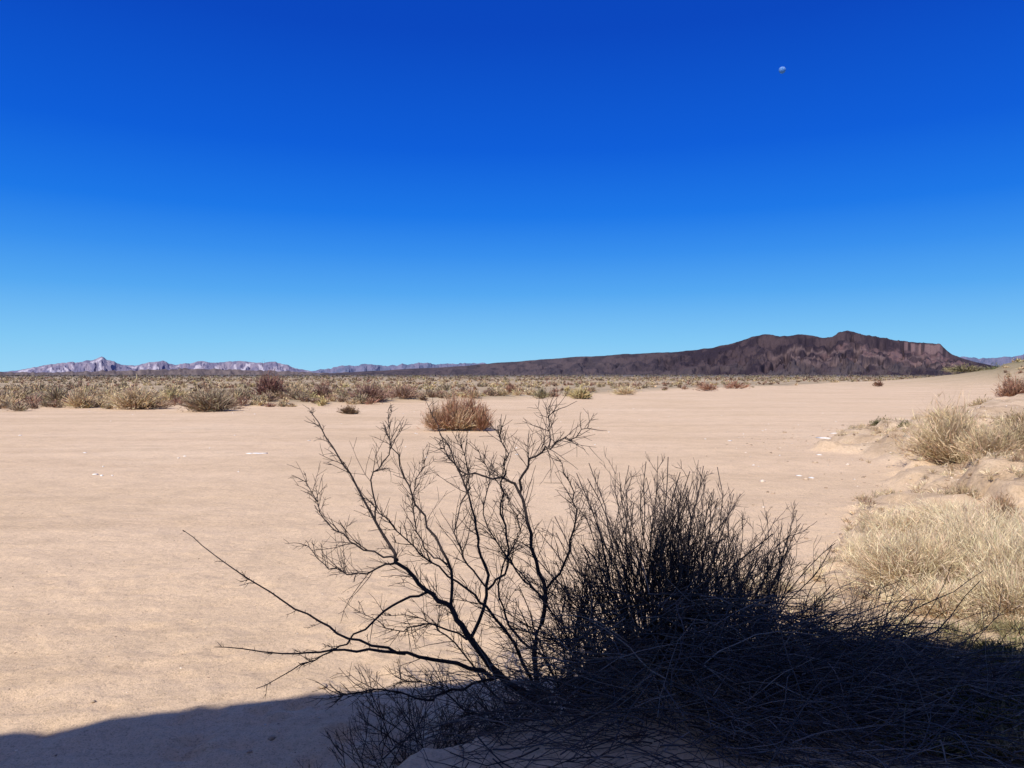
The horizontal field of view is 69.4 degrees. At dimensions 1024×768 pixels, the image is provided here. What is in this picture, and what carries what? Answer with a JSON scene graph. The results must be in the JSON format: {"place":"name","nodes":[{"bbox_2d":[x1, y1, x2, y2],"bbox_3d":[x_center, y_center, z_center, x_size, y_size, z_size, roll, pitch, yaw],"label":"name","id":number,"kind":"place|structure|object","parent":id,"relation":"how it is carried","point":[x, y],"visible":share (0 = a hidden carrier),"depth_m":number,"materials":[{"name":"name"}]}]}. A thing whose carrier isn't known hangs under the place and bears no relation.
{"place":"outdoors","nodes":[
{"label":"outdoors","id":0,"kind":"place"},
{"bbox_2d":[7,356,308,372],"bbox_3d":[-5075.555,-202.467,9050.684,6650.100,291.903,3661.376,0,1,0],"label":"distant mountain range","id":1,"kind":"structure","parent":0,"point":[99,364],"depth_m":9037.00,"materials":[{"name":"stone"}]},
{"bbox_2d":[0,368,346,374],"bbox_3d":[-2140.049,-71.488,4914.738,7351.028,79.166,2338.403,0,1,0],"label":"foothills","id":2,"kind":"structure","parent":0,"point":[187,371],"depth_m":4906.54,"materials":[{"name":"stone"}]},
{"bbox_2d":[308,362,485,372],"bbox_3d":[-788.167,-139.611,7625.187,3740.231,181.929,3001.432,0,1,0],"label":"distant mountain range","id":3,"kind":"structure","parent":0,"point":[359,368],"depth_m":7739.11,"materials":[{"name":"stone"}]},
{"bbox_2d":[0,361,1023,767],"bbox_3d":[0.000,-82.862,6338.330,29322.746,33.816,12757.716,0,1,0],"label":"desert ground","id":4,"kind":"structure","parent":0,"point":[156,705],"depth_m":12.08,"materials":[{"name":"beige sand"}]},
{"bbox_2d":[2,402,31,410],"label":"tan desert shrub","id":5,"kind":"object","parent":4,"relation":"on","point":[17,407],"visible":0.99,"depth_m":54.75,"materials":[{"name":"beige plant"}]},
{"bbox_2d":[28,378,71,401],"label":"tan desert shrub","id":6,"kind":"object","parent":4,"relation":"on","point":[56,393],"visible":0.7,"depth_m":63.80,"materials":[{"name":"brown plant"}]},
{"bbox_2d":[59,383,101,407],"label":"tan desert shrub","id":7,"kind":"object","parent":4,"relation":"on","point":[77,401],"visible":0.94,"depth_m":59.76,"materials":[{"name":"beige plant"}]},
{"bbox_2d":[87,381,124,396],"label":"tan desert shrub","id":8,"kind":"object","parent":4,"relation":"on","point":[106,391],"visible":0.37,"depth_m":68.45,"materials":[{"name":"beige plant"}]},
{"bbox_2d":[96,374,175,409],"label":"tan desert shrub","id":9,"kind":"object","parent":4,"relation":"on","point":[134,399],"visible":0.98,"depth_m":57.71,"materials":[{"name":"beige plant"}]},
{"bbox_2d":[155,382,194,397],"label":"tan desert shrub","id":10,"kind":"object","parent":4,"relation":"on","point":[177,391],"visible":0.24,"depth_m":68.53,"materials":[{"name":"beige plant"}]},
{"bbox_2d":[176,378,250,411],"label":"gray desert shrub","id":11,"kind":"object","parent":4,"relation":"on","point":[215,401],"visible":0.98,"depth_m":54.03,"materials":[{"name":"grey plant"}]},
{"bbox_2d":[224,383,256,399],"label":"tan desert shrub","id":12,"kind":"object","parent":4,"relation":"on","point":[248,396],"visible":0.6,"depth_m":68.99,"materials":[{"name":"brown plant"}]},
{"bbox_2d":[250,361,294,398],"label":"red desert shrub","id":13,"kind":"object","parent":4,"relation":"on","point":[266,386],"visible":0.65,"depth_m":71.72,"materials":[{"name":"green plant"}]},
{"bbox_2d":[283,382,314,397],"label":"tan desert shrub","id":14,"kind":"object","parent":4,"relation":"on","point":[300,387],"visible":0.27,"depth_m":74.66,"materials":[{"name":"beige plant"}]},
{"bbox_2d":[307,376,339,398],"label":"red desert shrub","id":15,"kind":"object","parent":4,"relation":"on","point":[322,390],"visible":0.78,"depth_m":73.71,"materials":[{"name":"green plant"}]},
{"bbox_2d":[337,403,359,413],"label":"desert shrub","id":16,"kind":"object","parent":4,"relation":"on","point":[347,410],"visible":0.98,"depth_m":50.35,"materials":[{"name":"brown plant"}]},
{"bbox_2d":[343,378,394,400],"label":"red desert shrub","id":17,"kind":"object","parent":4,"relation":"on","point":[376,393],"visible":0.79,"depth_m":69.98,"materials":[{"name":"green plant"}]},
{"bbox_2d":[182,388,606,743],"bbox_3d":[-0.807,1.322,5.079,2.936,2.579,1.558,0,1,0],"label":"bare thorny shrub","id":18,"kind":"object","parent":4,"relation":"on","point":[467,635],"visible":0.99,"depth_m":5.18,"materials":[{"name":"black plant"}]},
{"bbox_2d":[384,381,425,398],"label":"red desert shrub","id":19,"kind":"object","parent":4,"relation":"on","point":[403,392],"visible":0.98,"depth_m":72.96,"materials":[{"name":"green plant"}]},
{"bbox_2d":[416,383,495,431],"bbox_3d":[-2.381,1.091,35.496,3.561,2.440,3.912,1,1,40],"label":"rusty desert shrub","id":20,"kind":"object","parent":4,"relation":"on","point":[469,416],"visible":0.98,"depth_m":35.06,"materials":[{"name":"brown plant"}]},
{"bbox_2d":[286,581,694,767],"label":"bare shrub","id":21,"kind":"object","parent":4,"relation":"on","point":[403,717],"visible":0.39,"depth_m":4.83,"materials":[{"name":"black plant"}]},
{"bbox_2d":[0,405,1021,765],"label":"pebbles","id":22,"kind":"object","parent":4,"relation":"on","point":[272,737],"visible":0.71,"depth_m":14.84,"materials":[{"name":"beige stone"}]},
{"bbox_2d":[0,357,1023,408],"bbox_3d":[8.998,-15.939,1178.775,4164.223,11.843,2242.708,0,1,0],"label":"desert scrub","id":23,"kind":"object","parent":4,"relation":"on","point":[12,393],"visible":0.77,"depth_m":155.58,"materials":[{"name":"brown plant"}]},
{"bbox_2d":[504,382,525,392],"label":"red desert shrub","id":24,"kind":"object","parent":4,"relation":"on","point":[510,388],"visible":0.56,"depth_m":92.51,"materials":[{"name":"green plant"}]},
{"bbox_2d":[18,408,1016,677],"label":"pale stones","id":25,"kind":"object","parent":4,"relation":"on","point":[594,444],"visible":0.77,"depth_m":24.60,"materials":[{"name":"white stone"}]},
{"bbox_2d":[530,386,553,398],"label":"yellow desert shrub","id":26,"kind":"object","parent":4,"relation":"on","point":[542,393],"visible":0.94,"depth_m":83.37,"materials":[{"name":"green plant"}]},
{"bbox_2d":[564,383,592,398],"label":"yellow desert shrub","id":27,"kind":"object","parent":4,"relation":"on","point":[582,393],"visible":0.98,"depth_m":83.31,"materials":[{"name":"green plant"}]},
{"bbox_2d":[610,384,641,394],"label":"tan desert shrub","id":28,"kind":"object","parent":4,"relation":"on","point":[622,391],"visible":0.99,"depth_m":100.84,"materials":[{"name":"beige plant"}]},
{"bbox_2d":[334,536,1023,767],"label":"dead branch heap","id":29,"kind":"object","parent":4,"relation":"on","point":[747,654],"visible":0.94,"depth_m":4.03,"materials":[{"name":"black plant"}]},
{"bbox_2d":[487,448,875,716],"bbox_3d":[1.138,1.359,5.304,2.646,1.766,2.300,0,1,0],"label":"dense bare shrub","id":30,"kind":"object","parent":4,"relation":"on","point":[687,566],"visible":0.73,"depth_m":5.30,"materials":[{"name":"black plant"}]},
{"bbox_2d":[693,380,719,390],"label":"red desert shrub","id":31,"kind":"object","parent":4,"relation":"on","point":[706,387],"visible":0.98,"depth_m":127.98,"materials":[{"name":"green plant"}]},
{"bbox_2d":[723,379,751,388],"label":"red desert shrub","id":32,"kind":"object","parent":4,"relation":"on","point":[732,385],"visible":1,"depth_m":147.31,"materials":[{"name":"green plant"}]},
{"bbox_2d":[706,413,1023,762],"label":"bank grass","id":33,"kind":"structure","parent":4,"relation":"on","point":[978,643],"depth_m":5.97,"materials":[{"name":"beige plant"}]},
{"bbox_2d":[831,512,916,566],"bbox_3d":[4.653,1.944,9.212,1.411,0.663,1.133,0,1,0],"label":"dry straw brush","id":34,"kind":"object","parent":4,"relation":"on","point":[857,541],"visible":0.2,"depth_m":9.26,"materials":[{"name":"beige plant"}]},
{"bbox_2d":[872,378,882,386],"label":"red desert shrub","id":35,"kind":"object","parent":4,"relation":"on","point":[875,383],"visible":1,"depth_m":162.29,"materials":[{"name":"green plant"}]},
{"bbox_2d":[738,557,1023,696],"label":"bare shrub","id":36,"kind":"object","parent":4,"relation":"on","point":[870,606],"visible":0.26,"depth_m":5.04,"materials":[{"name":"black plant"}]},
{"bbox_2d":[869,414,896,425],"bbox_3d":[18.198,1.865,36.363,2.076,0.770,1.567,0,1,-15],"label":"olive desert shrub","id":37,"kind":"object","parent":4,"relation":"on","point":[875,422],"visible":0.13,"depth_m":36.25,"materials":[{"name":"green plant"}]},
{"bbox_2d":[850,498,946,536],"bbox_3d":[5.821,1.955,10.884,1.417,0.558,1.513,0,1,36],"label":"dry straw brush","id":38,"kind":"object","parent":4,"relation":"on","point":[897,519],"visible":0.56,"depth_m":10.80,"materials":[{"name":"beige plant"}]},
{"bbox_2d":[897,419,910,427],"bbox_3d":[14.079,1.422,26.456,0.759,0.399,0.486,-1,1,-41],"label":"olive desert shrub","id":39,"kind":"object","parent":4,"relation":"on","point":[902,423],"visible":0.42,"depth_m":26.43,"materials":[{"name":"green plant"}]},
{"bbox_2d":[825,511,997,598],"bbox_3d":[4.159,1.709,7.528,1.725,1.013,1.626,0,1,34],"label":"dry straw brush","id":40,"kind":"object","parent":4,"relation":"on","point":[911,553],"visible":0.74,"depth_m":7.47,"materials":[{"name":"beige plant"}]},
{"bbox_2d":[863,557,1001,623],"bbox_3d":[3.877,1.843,6.704,1.337,0.633,1.015,0,1,0],"label":"dry straw brush","id":41,"kind":"object","parent":4,"relation":"on","point":[933,593],"visible":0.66,"depth_m":6.65,"materials":[{"name":"beige plant"}]},
{"bbox_2d":[887,492,981,519],"bbox_3d":[7.284,2.044,12.333,1.379,0.568,1.886,0,1,-17],"label":"dry straw brush","id":42,"kind":"object","parent":4,"relation":"on","point":[925,505],"visible":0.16,"depth_m":12.42,"materials":[{"name":"beige plant"}]},
{"bbox_2d":[923,405,951,419],"bbox_3d":[16.933,1.133,29.356,1.326,0.747,1.031,0,1,0],"label":"tan brush","id":43,"kind":"object","parent":4,"relation":"on","point":[928,416],"visible":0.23,"depth_m":29.40,"materials":[{"name":"beige plant"}]},
{"bbox_2d":[888,385,999,464],"bbox_3d":[12.004,1.150,19.801,3.019,2.328,3.030,0,1,0],"label":"tan brush","id":44,"kind":"object","parent":4,"relation":"on","point":[936,437],"visible":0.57,"depth_m":19.77,"materials":[{"name":"beige plant"}]},
{"bbox_2d":[945,479,981,498],"bbox_3d":[8.817,2.061,14.424,0.620,0.449,0.736,-1,1,-44],"label":"tan brush","id":45,"kind":"object","parent":4,"relation":"on","point":[960,488],"visible":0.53,"depth_m":14.38,"materials":[{"name":"beige plant"}]},
{"bbox_2d":[941,362,987,373],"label":"olive desert shrub","id":46,"kind":"object","parent":4,"relation":"on","point":[964,368],"visible":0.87,"depth_m":210.92,"materials":[{"name":"green plant"}]},
{"bbox_2d":[912,490,1023,538],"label":"dry straw brush","id":47,"kind":"object","parent":4,"relation":"on","point":[969,514],"visible":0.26,"depth_m":9.88,"materials":[{"name":"beige plant"}]},
{"bbox_2d":[920,489,1023,588],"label":"dry straw brush","id":48,"kind":"object","parent":4,"relation":"on","point":[958,530],"visible":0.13,"depth_m":7.90,"materials":[{"name":"beige plant"}]},
{"bbox_2d":[939,544,1023,621],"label":"dry straw brush","id":49,"kind":"object","parent":4,"relation":"on","point":[996,583],"visible":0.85,"depth_m":6.46,"materials":[{"name":"beige plant"}]},
{"bbox_2d":[967,394,996,405],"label":"tan brush","id":50,"kind":"object","parent":4,"relation":"on","point":[980,402],"visible":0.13,"depth_m":53.36,"materials":[{"name":"beige plant"}]},
{"bbox_2d":[944,502,1023,604],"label":"dry straw brush","id":51,"kind":"object","parent":4,"relation":"on","point":[991,553],"visible":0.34,"depth_m":7.08,"materials":[{"name":"beige plant"}]},
{"bbox_2d":[944,410,1023,461],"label":"tan brush","id":52,"kind":"object","parent":4,"relation":"on","point":[985,441],"visible":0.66,"depth_m":17.38,"materials":[{"name":"beige plant"}]},
{"bbox_2d":[981,363,1003,370],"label":"olive desert shrub","id":53,"kind":"object","parent":4,"relation":"on","point":[990,368],"visible":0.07,"depth_m":239.06,"materials":[{"name":"green plant"}]},
{"bbox_2d":[972,490,1022,518],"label":"tan brush","id":54,"kind":"object","parent":4,"relation":"on","point":[1002,501],"visible":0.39,"depth_m":11.07,"materials":[{"name":"beige plant"}]},
{"bbox_2d":[987,407,1023,427],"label":"tan brush","id":55,"kind":"object","parent":4,"relation":"on","point":[1013,415],"visible":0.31,"depth_m":23.75,"materials":[{"name":"beige plant"}]},
{"bbox_2d":[988,409,1023,450],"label":"tan brush","id":56,"kind":"object","parent":4,"relation":"on","point":[1020,429],"visible":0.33,"depth_m":17.58,"materials":[{"name":"beige plant"}]},
{"bbox_2d":[988,513,1023,613],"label":"dry straw brush","id":57,"kind":"object","parent":4,"relation":"on","point":[1021,560],"visible":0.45,"depth_m":6.58,"materials":[{"name":"beige plant"}]},
{"bbox_2d":[991,373,1023,396],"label":"red desert shrub","id":58,"kind":"object","parent":4,"relation":"on","point":[1011,388],"visible":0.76,"depth_m":76.52,"materials":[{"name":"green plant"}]},
{"bbox_2d":[997,507,1023,543],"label":"dry straw brush","id":59,"kind":"object","parent":4,"relation":"on","point":[1016,522],"visible":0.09,"depth_m":8.88,"materials":[{"name":"beige plant"}]},
{"bbox_2d":[0,0,1023,371],"label":"sky","id":60,"kind":"structure","parent":0,"point":[311,185],"materials":[{"name":"blue"}]},
{"bbox_2d":[320,330,995,374],"bbox_3d":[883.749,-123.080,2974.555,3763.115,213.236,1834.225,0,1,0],"label":"mesa mountain","id":61,"kind":"structure","parent":0,"point":[847,352],"depth_m":2824.67,"materials":[{"name":"brown stone"}]},
{"bbox_2d":[779,66,785,73],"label":"moon","id":62,"kind":"object","parent":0,"point":[782,69],"visible":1,"depth_m":10919.62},
{"bbox_2d":[960,354,1023,366],"bbox_3d":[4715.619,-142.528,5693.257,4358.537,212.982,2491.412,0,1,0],"label":"distant hills","id":63,"kind":"structure","parent":0,"point":[1000,361],"depth_m":5797.66,"materials":[{"name":"purple stone"}]}
]}

